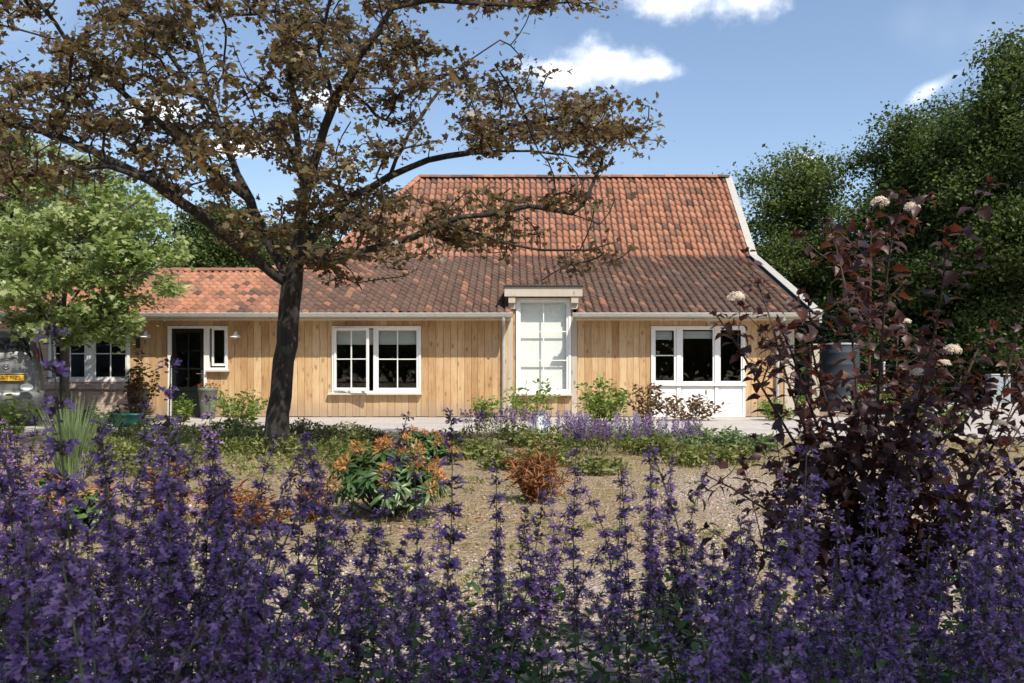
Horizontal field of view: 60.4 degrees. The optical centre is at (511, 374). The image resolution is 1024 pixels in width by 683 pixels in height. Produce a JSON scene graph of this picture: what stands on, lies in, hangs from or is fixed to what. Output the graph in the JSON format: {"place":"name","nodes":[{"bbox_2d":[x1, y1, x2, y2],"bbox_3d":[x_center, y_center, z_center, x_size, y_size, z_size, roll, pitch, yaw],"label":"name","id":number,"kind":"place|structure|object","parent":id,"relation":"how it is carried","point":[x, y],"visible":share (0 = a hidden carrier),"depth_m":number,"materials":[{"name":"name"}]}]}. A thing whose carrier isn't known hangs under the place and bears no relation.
{"place":"outdoors","nodes":[
{"label":"outdoors","id":0,"kind":"place"},
{"bbox_2d":[0,393,1023,682],"bbox_3d":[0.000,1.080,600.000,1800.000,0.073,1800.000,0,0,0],"label":"ground","id":1,"kind":"structure","parent":0,"point":[634,557],"depth_m":6.41,"materials":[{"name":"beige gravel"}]},
{"bbox_2d":[0,393,44,441],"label":"garden bush","id":2,"kind":"object","parent":1,"relation":"on","point":[5,413],"visible":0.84,"depth_m":13.98,"materials":[{"name":"green plant"}]},
{"bbox_2d":[0,445,73,682],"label":"catmint plant","id":3,"kind":"object","parent":1,"relation":"on","point":[9,515],"visible":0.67,"depth_m":1.57,"materials":[{"name":"purple plant"}]},
{"bbox_2d":[0,416,78,679],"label":"catmint plant","id":4,"kind":"object","parent":1,"relation":"on","point":[32,468],"visible":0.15,"depth_m":2.56,"materials":[{"name":"purple plant"}]},
{"bbox_2d":[0,417,89,637],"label":"catmint plant","id":5,"kind":"object","parent":1,"relation":"on","point":[37,474],"visible":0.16,"depth_m":2.98,"materials":[{"name":"purple plant"}]},
{"bbox_2d":[0,444,105,682],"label":"catmint plant","id":6,"kind":"object","parent":1,"relation":"on","point":[45,639],"visible":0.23,"depth_m":2.08,"materials":[{"name":"purple plant"}]},
{"bbox_2d":[25,394,121,478],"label":"ornamental grass","id":7,"kind":"object","parent":1,"relation":"on","point":[69,432],"depth_m":9.14,"materials":[{"name":"green plant"}]},
{"bbox_2d":[44,480,120,528],"bbox_3d":[-3.065,0.937,6.280,0.539,0.411,0.560,0,0,-20],"label":"azalea bush","id":8,"kind":"object","parent":1,"relation":"on","point":[80,513],"visible":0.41,"depth_m":6.17,"materials":[{"name":"green plant"}]},
{"bbox_2d":[4,513,164,682],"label":"catmint plant","id":9,"kind":"object","parent":1,"relation":"on","point":[19,662],"visible":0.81,"depth_m":1.14,"materials":[{"name":"purple plant"}]},
{"bbox_2d":[2,160,176,269],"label":"broadleaf tree","id":10,"kind":"object","parent":1,"relation":"on","point":[76,260],"visible":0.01,"depth_m":44.99,"materials":[{"name":"green plant"}]},
{"bbox_2d":[0,431,183,682],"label":"catmint plant","id":11,"kind":"object","parent":1,"relation":"on","point":[127,533],"visible":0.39,"depth_m":2.03,"materials":[{"name":"purple plant"}]},
{"bbox_2d":[0,139,196,423],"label":"variegated maple tree","id":12,"kind":"object","parent":1,"relation":"on","point":[110,305],"visible":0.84,"depth_m":18.19,"materials":[{"name":"green plant"}]},
{"bbox_2d":[0,496,204,682],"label":"catmint plant","id":13,"kind":"object","parent":1,"relation":"on","point":[142,562],"visible":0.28,"depth_m":2.10,"materials":[{"name":"purple plant"}]},
{"bbox_2d":[0,399,213,679],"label":"catmint plant","id":14,"kind":"object","parent":1,"relation":"on","point":[195,512],"visible":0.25,"depth_m":2.42,"materials":[{"name":"purple plant"}]},
{"bbox_2d":[31,502,217,682],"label":"catmint plant","id":15,"kind":"object","parent":1,"relation":"on","point":[84,649],"visible":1,"depth_m":0.94,"materials":[{"name":"purple plant"}]},
{"bbox_2d":[88,414,234,682],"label":"catmint plant","id":16,"kind":"object","parent":1,"relation":"on","point":[176,467],"visible":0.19,"depth_m":2.28,"materials":[{"name":"purple plant"}]},
{"bbox_2d":[0,321,325,682],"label":"catmint plant","id":17,"kind":"object","parent":1,"relation":"on","point":[63,486],"visible":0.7,"depth_m":1.31,"materials":[{"name":"purple plant"}]},
{"bbox_2d":[64,522,266,682],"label":"catmint plant","id":18,"kind":"object","parent":1,"relation":"on","point":[98,591],"visible":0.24,"depth_m":1.71,"materials":[{"name":"purple plant"}]},
{"bbox_2d":[108,423,236,679],"bbox_3d":[-0.910,0.618,2.496,0.361,0.975,0.490,0,0,0],"label":"catmint plant","id":19,"kind":"object","parent":1,"relation":"on","point":[182,509],"visible":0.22,"depth_m":2.47,"materials":[{"name":"purple plant"}]},
{"bbox_2d":[87,472,283,681],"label":"catmint plant","id":20,"kind":"object","parent":1,"relation":"on","point":[165,646],"visible":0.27,"depth_m":2.30,"materials":[{"name":"purple plant"}]},
{"bbox_2d":[88,417,303,682],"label":"catmint plant","id":21,"kind":"object","parent":1,"relation":"on","point":[290,504],"visible":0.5,"depth_m":1.65,"materials":[{"name":"purple plant"}]},
{"bbox_2d":[149,193,274,267],"bbox_3d":[-13.352,-3.720,39.782,7.090,9.639,7.262,0,0,-35],"label":"broadleaf tree","id":22,"kind":"object","parent":1,"relation":"on","point":[209,252],"visible":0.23,"depth_m":38.60,"materials":[{"name":"green plant"}]},
{"bbox_2d":[55,416,375,484],"bbox_3d":[-3.861,0.935,12.959,5.179,0.453,10.050,0,0,-27],"label":"ground cover","id":23,"kind":"object","parent":1,"relation":"on","point":[247,441],"visible":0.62,"depth_m":11.59,"materials":[{"name":"green plant"}]},
{"bbox_2d":[115,395,339,680],"bbox_3d":[-0.829,0.568,2.543,0.763,1.032,0.331,0,0,26],"label":"catmint plant","id":24,"kind":"object","parent":1,"relation":"on","point":[208,490],"visible":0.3,"depth_m":2.46,"materials":[{"name":"purple plant"}]},
{"bbox_2d":[163,429,303,681],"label":"catmint plant","id":25,"kind":"object","parent":1,"relation":"on","point":[257,484],"visible":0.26,"depth_m":2.23,"materials":[{"name":"purple plant"}]},
{"bbox_2d":[100,499,367,682],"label":"catmint plant","id":26,"kind":"object","parent":1,"relation":"on","point":[251,664],"visible":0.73,"depth_m":1.49,"materials":[{"name":"purple plant"}]},
{"bbox_2d":[121,355,362,682],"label":"catmint plant","id":27,"kind":"object","parent":1,"relation":"on","point":[167,559],"visible":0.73,"depth_m":1.54,"materials":[{"name":"purple plant"}]},
{"bbox_2d":[101,523,382,682],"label":"catmint plant","id":28,"kind":"object","parent":1,"relation":"on","point":[344,600],"visible":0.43,"depth_m":1.72,"materials":[{"name":"purple plant"}]},
{"bbox_2d":[229,486,296,529],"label":"withered shrub","id":29,"kind":"object","parent":1,"relation":"on","point":[257,520],"visible":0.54,"depth_m":6.08,"materials":[{"name":"brown plant"}]},
{"bbox_2d":[137,512,403,682],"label":"catmint plant","id":30,"kind":"object","parent":1,"relation":"on","point":[216,651],"visible":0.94,"depth_m":1.42,"materials":[{"name":"purple plant"}]},
{"bbox_2d":[204,497,353,682],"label":"catmint plant","id":31,"kind":"object","parent":1,"relation":"on","point":[322,621],"visible":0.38,"depth_m":2.06,"materials":[{"name":"purple plant"}]},
{"bbox_2d":[250,566,415,682],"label":"catmint plant","id":32,"kind":"object","parent":1,"relation":"on","point":[385,662],"visible":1,"depth_m":1.41,"materials":[{"name":"purple plant"}]},
{"bbox_2d":[0,0,673,455],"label":"maple tree","id":33,"kind":"object","parent":1,"relation":"on","point":[292,54],"visible":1,"depth_m":11.16,"materials":[{"name":"brown plant"}]},
{"bbox_2d":[286,411,413,682],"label":"catmint plant","id":34,"kind":"object","parent":1,"relation":"on","point":[321,525],"visible":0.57,"depth_m":2.54,"materials":[{"name":"purple plant"}]},
{"bbox_2d":[297,537,450,682],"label":"catmint plant","id":35,"kind":"object","parent":1,"relation":"on","point":[360,637],"visible":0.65,"depth_m":2.42,"materials":[{"name":"purple plant"}]},
{"bbox_2d":[319,435,450,516],"bbox_3d":[-1.005,0.769,6.775,1.072,0.636,1.000,0,0,0],"label":"azalea bush","id":36,"kind":"object","parent":1,"relation":"on","point":[362,480],"visible":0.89,"depth_m":6.55,"materials":[{"name":"green plant"}]},
{"bbox_2d":[338,506,442,682],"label":"catmint plant","id":37,"kind":"object","parent":1,"relation":"on","point":[429,570],"visible":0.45,"depth_m":2.81,"materials":[{"name":"purple plant"}]},
{"bbox_2d":[0,174,823,416],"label":"barn house","id":38,"kind":"structure","parent":1,"relation":"on","point":[455,331],"depth_m":22.14,"materials":[{"name":"wood"}]},
{"bbox_2d":[48,326,129,381],"bbox_3d":[-10.562,-0.525,22.049,2.025,1.400,0.169,0,0,0],"label":"window","id":39,"kind":"structure","parent":38,"relation":"in","point":[90,353],"depth_m":21.97,"materials":[{"name":"white paint"}]},
{"bbox_2d":[172,329,203,414],"bbox_3d":[-8.105,-0.075,22.008,0.810,2.170,0.114,0,0,0],"label":"door","id":40,"kind":"structure","parent":38,"relation":"in","point":[192,392],"depth_m":22.02,"materials":[{"name":"paint"}]},
{"bbox_2d":[327,326,421,394],"bbox_3d":[-3.422,-0.365,21.921,2.335,1.720,0.446,0,0,0],"label":"window","id":41,"kind":"structure","parent":38,"relation":"in","point":[341,335],"depth_m":21.99,"materials":[{"name":"white paint"}]},
{"bbox_2d":[515,298,572,395],"bbox_3d":[0.787,-0.702,22.012,1.435,2.445,0.284,0,0,0],"label":"window","id":42,"kind":"structure","parent":38,"relation":"in","point":[543,325],"depth_m":22.14,"materials":[{"name":"white paint"}]},
{"bbox_2d":[651,326,746,416],"bbox_3d":[4.650,-0.088,22.029,2.390,2.275,0.209,0,0,0],"label":"window","id":43,"kind":"structure","parent":38,"relation":"in","point":[718,391],"depth_m":21.98,"materials":[{"name":"white paint"}]},
{"bbox_2d":[377,425,461,464],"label":"azalea bush","id":44,"kind":"object","parent":1,"relation":"on","point":[430,448],"visible":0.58,"depth_m":10.37,"materials":[{"name":"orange plant"}]},
{"bbox_2d":[343,454,507,682],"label":"catmint plant","id":45,"kind":"object","parent":1,"relation":"on","point":[415,601],"visible":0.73,"depth_m":2.01,"materials":[{"name":"purple plant"}]},
{"bbox_2d":[342,576,509,682],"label":"catmint plant","id":46,"kind":"object","parent":1,"relation":"on","point":[469,668],"visible":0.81,"depth_m":1.90,"materials":[{"name":"purple plant"}]},
{"bbox_2d":[390,580,540,682],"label":"catmint plant","id":47,"kind":"object","parent":1,"relation":"on","point":[457,646],"visible":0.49,"depth_m":2.11,"materials":[{"name":"purple plant"}]},
{"bbox_2d":[401,555,531,682],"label":"catmint plant","id":48,"kind":"object","parent":1,"relation":"on","point":[463,627],"visible":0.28,"depth_m":2.35,"materials":[{"name":"purple plant"}]},
{"bbox_2d":[416,407,551,682],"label":"catmint plant","id":49,"kind":"object","parent":1,"relation":"on","point":[432,648],"visible":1,"depth_m":1.59,"materials":[{"name":"purple plant"}]},
{"bbox_2d":[458,405,541,437],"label":"salvia plant","id":50,"kind":"object","parent":1,"relation":"on","point":[513,420],"visible":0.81,"depth_m":15.16,"materials":[{"name":"purple plant"}]},
{"bbox_2d":[433,517,575,682],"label":"catmint plant","id":51,"kind":"object","parent":1,"relation":"on","point":[547,604],"visible":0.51,"depth_m":2.67,"materials":[{"name":"purple plant"}]},
{"bbox_2d":[448,461,566,682],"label":"catmint plant","id":52,"kind":"object","parent":1,"relation":"on","point":[496,575],"visible":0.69,"depth_m":2.17,"materials":[{"name":"purple plant"}]},
{"bbox_2d":[0,441,1022,604],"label":"weeds","id":53,"kind":"object","parent":1,"relation":"on","point":[510,544],"visible":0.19,"depth_m":6.21,"materials":[{"name":"green plant"}]},
{"bbox_2d":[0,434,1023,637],"bbox_3d":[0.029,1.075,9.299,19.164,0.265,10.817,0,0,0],"label":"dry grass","id":54,"kind":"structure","parent":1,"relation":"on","point":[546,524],"depth_m":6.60,"materials":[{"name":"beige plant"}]},
{"bbox_2d":[489,422,552,447],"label":"leafy perennial","id":55,"kind":"object","parent":1,"relation":"on","point":[520,438],"visible":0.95,"depth_m":13.24,"materials":[{"name":"green plant"}]},
{"bbox_2d":[499,440,572,503],"bbox_3d":[0.200,0.846,7.570,0.679,0.611,0.622,0,0,-36],"label":"withered shrub","id":56,"kind":"object","parent":1,"relation":"on","point":[531,485],"visible":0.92,"depth_m":7.49,"materials":[{"name":"orange plant"}]},
{"bbox_2d":[489,477,591,682],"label":"catmint plant","id":57,"kind":"object","parent":1,"relation":"on","point":[554,553],"visible":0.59,"depth_m":2.67,"materials":[{"name":"purple plant"}]},
{"bbox_2d":[528,409,597,444],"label":"salvia plant","id":58,"kind":"object","parent":1,"relation":"on","point":[549,427],"visible":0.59,"depth_m":13.56,"materials":[{"name":"purple plant"}]},
{"bbox_2d":[507,432,655,682],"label":"catmint plant","id":59,"kind":"object","parent":1,"relation":"on","point":[595,676],"visible":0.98,"depth_m":2.10,"materials":[{"name":"purple plant"}]},
{"bbox_2d":[559,453,631,475],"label":"leafy perennial","id":60,"kind":"object","parent":1,"relation":"on","point":[601,465],"visible":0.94,"depth_m":9.49,"materials":[{"name":"green plant"}]},
{"bbox_2d":[560,417,651,455],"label":"salvia plant","id":61,"kind":"object","parent":1,"relation":"on","point":[591,445],"visible":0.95,"depth_m":11.93,"materials":[{"name":"purple plant"}]},
{"bbox_2d":[570,444,693,682],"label":"catmint plant","id":62,"kind":"object","parent":1,"relation":"on","point":[646,604],"visible":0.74,"depth_m":2.38,"materials":[{"name":"purple plant"}]},
{"bbox_2d":[643,416,704,450],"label":"salvia plant","id":63,"kind":"object","parent":1,"relation":"on","point":[673,433],"visible":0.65,"depth_m":12.15,"materials":[{"name":"purple plant"}]},
{"bbox_2d":[635,508,730,682],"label":"catmint plant","id":64,"kind":"object","parent":1,"relation":"on","point":[688,588],"visible":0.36,"depth_m":2.80,"materials":[{"name":"purple plant"}]},
{"bbox_2d":[650,436,730,466],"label":"leafy perennial","id":65,"kind":"object","parent":1,"relation":"on","point":[699,455],"visible":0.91,"depth_m":10.33,"materials":[{"name":"green plant"}]},
{"bbox_2d":[634,596,747,682],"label":"catmint plant","id":66,"kind":"object","parent":1,"relation":"on","point":[651,672],"visible":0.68,"depth_m":1.52,"materials":[{"name":"purple plant"}]},
{"bbox_2d":[661,389,729,420],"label":"rose bush","id":67,"kind":"object","parent":1,"relation":"on","point":[695,405],"visible":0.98,"depth_m":20.30,"materials":[{"name":"brown plant"}]},
{"bbox_2d":[659,620,732,682],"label":"catmint plant","id":68,"kind":"object","parent":1,"relation":"on","point":[681,652],"visible":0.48,"depth_m":1.77,"materials":[{"name":"purple plant"}]},
{"bbox_2d":[619,450,788,682],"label":"catmint plant","id":69,"kind":"object","parent":1,"relation":"on","point":[671,613],"visible":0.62,"depth_m":2.72,"materials":[{"name":"purple plant"}]},
{"bbox_2d":[640,442,820,682],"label":"catmint plant","id":70,"kind":"object","parent":1,"relation":"on","point":[797,608],"visible":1,"depth_m":1.39,"materials":[{"name":"purple plant"}]},
{"bbox_2d":[704,439,771,466],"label":"leafy perennial","id":71,"kind":"object","parent":1,"relation":"on","point":[747,449],"visible":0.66,"depth_m":10.57,"materials":[{"name":"green plant"}]},
{"bbox_2d":[684,545,811,682],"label":"catmint plant","id":72,"kind":"object","parent":1,"relation":"on","point":[788,620],"visible":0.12,"depth_m":2.34,"materials":[{"name":"purple plant"}]},
{"bbox_2d":[677,473,826,682],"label":"catmint plant","id":73,"kind":"object","parent":1,"relation":"on","point":[762,587],"visible":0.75,"depth_m":1.83,"materials":[{"name":"purple plant"}]},
{"bbox_2d":[697,528,815,682],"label":"catmint plant","id":74,"kind":"object","parent":1,"relation":"on","point":[784,595],"visible":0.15,"depth_m":2.52,"materials":[{"name":"purple plant"}]},
{"bbox_2d":[675,518,859,682],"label":"catmint plant","id":75,"kind":"object","parent":1,"relation":"on","point":[724,591],"visible":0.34,"depth_m":2.06,"materials":[{"name":"purple plant"}]},
{"bbox_2d":[692,483,874,682],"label":"catmint plant","id":76,"kind":"object","parent":1,"relation":"on","point":[740,579],"visible":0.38,"depth_m":2.06,"materials":[{"name":"purple plant"}]},
{"bbox_2d":[712,136,891,397],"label":"broadleaf tree","id":77,"kind":"object","parent":1,"relation":"on","point":[805,186],"visible":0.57,"depth_m":40.73,"materials":[{"name":"green plant"}]},
{"bbox_2d":[687,175,1023,682],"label":"ninebark shrub","id":78,"kind":"object","parent":1,"relation":"on","point":[887,452],"visible":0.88,"depth_m":2.81,"materials":[{"name":"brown plant"}]},
{"bbox_2d":[786,477,933,682],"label":"catmint plant","id":79,"kind":"object","parent":1,"relation":"on","point":[898,539],"visible":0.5,"depth_m":2.16,"materials":[{"name":"purple plant"}]},
{"bbox_2d":[828,568,912,682],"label":"catmint plant","id":80,"kind":"object","parent":1,"relation":"on","point":[871,653],"visible":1,"depth_m":1.60,"materials":[{"name":"purple plant"}]},
{"bbox_2d":[778,504,988,682],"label":"catmint plant","id":81,"kind":"object","parent":1,"relation":"on","point":[852,574],"visible":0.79,"depth_m":1.82,"materials":[{"name":"purple plant"}]},
{"bbox_2d":[766,523,1023,682],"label":"catmint plant","id":82,"kind":"object","parent":1,"relation":"on","point":[912,629],"visible":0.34,"depth_m":2.16,"materials":[{"name":"purple plant"}]},
{"bbox_2d":[818,512,973,678],"bbox_3d":[1.217,0.765,2.841,0.483,0.639,0.338,0,0,24],"label":"catmint plant","id":83,"kind":"object","parent":1,"relation":"on","point":[868,578],"visible":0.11,"depth_m":2.75,"materials":[{"name":"purple plant"}]},
{"bbox_2d":[800,92,998,398],"bbox_3d":[17.166,-5.213,38.149,9.385,13.350,9.110,0,0,0],"label":"broadleaf tree","id":84,"kind":"object","parent":1,"relation":"on","point":[894,178],"visible":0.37,"depth_m":37.24,"materials":[{"name":"green plant"}]},
{"bbox_2d":[823,542,1023,682],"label":"catmint plant","id":85,"kind":"object","parent":1,"relation":"on","point":[903,675],"visible":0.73,"depth_m":1.67,"materials":[{"name":"purple plant"}]},
{"bbox_2d":[883,324,999,400],"bbox_3d":[17.326,-0.455,35.851,5.640,3.301,5.886,0,0,0],"label":"hedge bush","id":86,"kind":"object","parent":1,"relation":"on","point":[952,368],"visible":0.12,"depth_m":34.72,"materials":[{"name":"green plant"}]},
{"bbox_2d":[871,13,1023,402],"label":"broadleaf tree","id":87,"kind":"object","parent":1,"relation":"on","point":[998,111],"visible":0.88,"depth_m":33.21,"materials":[{"name":"green plant"}]},
{"bbox_2d":[875,455,1023,682],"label":"catmint plant","id":88,"kind":"object","parent":1,"relation":"on","point":[987,615],"visible":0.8,"depth_m":1.80,"materials":[{"name":"purple plant"}]},
{"bbox_2d":[896,553,1014,682],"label":"catmint plant","id":89,"kind":"object","parent":1,"relation":"on","point":[967,618],"visible":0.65,"depth_m":1.84,"materials":[{"name":"purple plant"}]},
{"bbox_2d":[901,512,1023,680],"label":"catmint plant","id":90,"kind":"object","parent":1,"relation":"on","point":[957,615],"visible":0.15,"depth_m":2.47,"materials":[{"name":"purple plant"}]},
{"bbox_2d":[922,431,1023,682],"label":"catmint plant","id":91,"kind":"object","parent":1,"relation":"on","point":[944,488],"visible":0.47,"depth_m":2.09,"materials":[{"name":"purple plant"}]},
{"bbox_2d":[927,518,1023,682],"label":"catmint plant","id":92,"kind":"object","parent":1,"relation":"on","point":[1000,595],"visible":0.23,"depth_m":2.14,"materials":[{"name":"purple plant"}]},
{"bbox_2d":[971,618,1023,682],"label":"catmint plant","id":93,"kind":"object","parent":1,"relation":"on","point":[1006,663],"visible":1,"depth_m":1.28,"materials":[{"name":"purple plant"}]},
{"bbox_2d":[0,0,1023,272],"label":"sky","id":94,"kind":"structure","parent":0,"point":[731,78],"materials":[{"name":"blue"}]},
{"bbox_2d":[1,398,1023,439],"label":"paving","id":95,"kind":"structure","parent":0,"point":[748,425],"depth_m":19.55,"materials":[{"name":"concrete"}]},
{"bbox_2d":[0,331,49,424],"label":"parked car","id":96,"kind":"object","parent":95,"relation":"on","point":[21,373],"visible":0.86,"depth_m":17.82,"materials":[{"name":"silver metal"}]},
{"bbox_2d":[121,346,159,412],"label":"rose bush","id":97,"kind":"object","parent":95,"relation":"on","point":[138,388],"visible":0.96,"depth_m":20.28,"materials":[{"name":"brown plant"}]},
{"bbox_2d":[210,388,268,423],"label":"garden shrub","id":98,"kind":"object","parent":95,"relation":"on","point":[248,414],"visible":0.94,"depth_m":19.13,"materials":[{"name":"green plant"}]},
{"bbox_2d":[500,378,566,420],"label":"rose bush","id":99,"kind":"object","parent":95,"relation":"on","point":[539,394],"visible":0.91,"depth_m":20.47,"materials":[{"name":"green plant"}]},
{"bbox_2d":[574,371,635,421],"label":"rose bush","id":100,"kind":"object","parent":95,"relation":"on","point":[594,401],"visible":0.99,"depth_m":19.84,"materials":[{"name":"green plant"}]},
{"bbox_2d":[627,383,669,419],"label":"rose bush","id":101,"kind":"object","parent":95,"relation":"on","point":[652,404],"visible":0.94,"depth_m":20.07,"materials":[{"name":"brown plant"}]},
{"bbox_2d":[801,300,874,397],"bbox_3d":[12.586,-0.909,33.992,2.917,3.978,2.867,0,0,0],"label":"spruce tree","id":102,"kind":"object","parent":95,"relation":"on","point":[836,327],"visible":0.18,"depth_m":33.78,"materials":[{"name":"green plant"}]},
{"bbox_2d":[820,343,859,411],"bbox_3d":[9.691,0.062,26.000,1.126,2.036,1.126,0,0,41],"label":"water tank","id":103,"kind":"object","parent":95,"relation":"on","point":[831,356],"visible":0.48,"depth_m":25.56,"materials":[{"name":"metal"}]},
{"bbox_2d":[866,323,948,400],"bbox_3d":[14.736,-0.529,32.995,3.021,3.218,2.943,0,0,0],"label":"spruce tree","id":104,"kind":"object","parent":95,"relation":"on","point":[911,330],"visible":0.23,"depth_m":32.68,"materials":[{"name":"green plant"}]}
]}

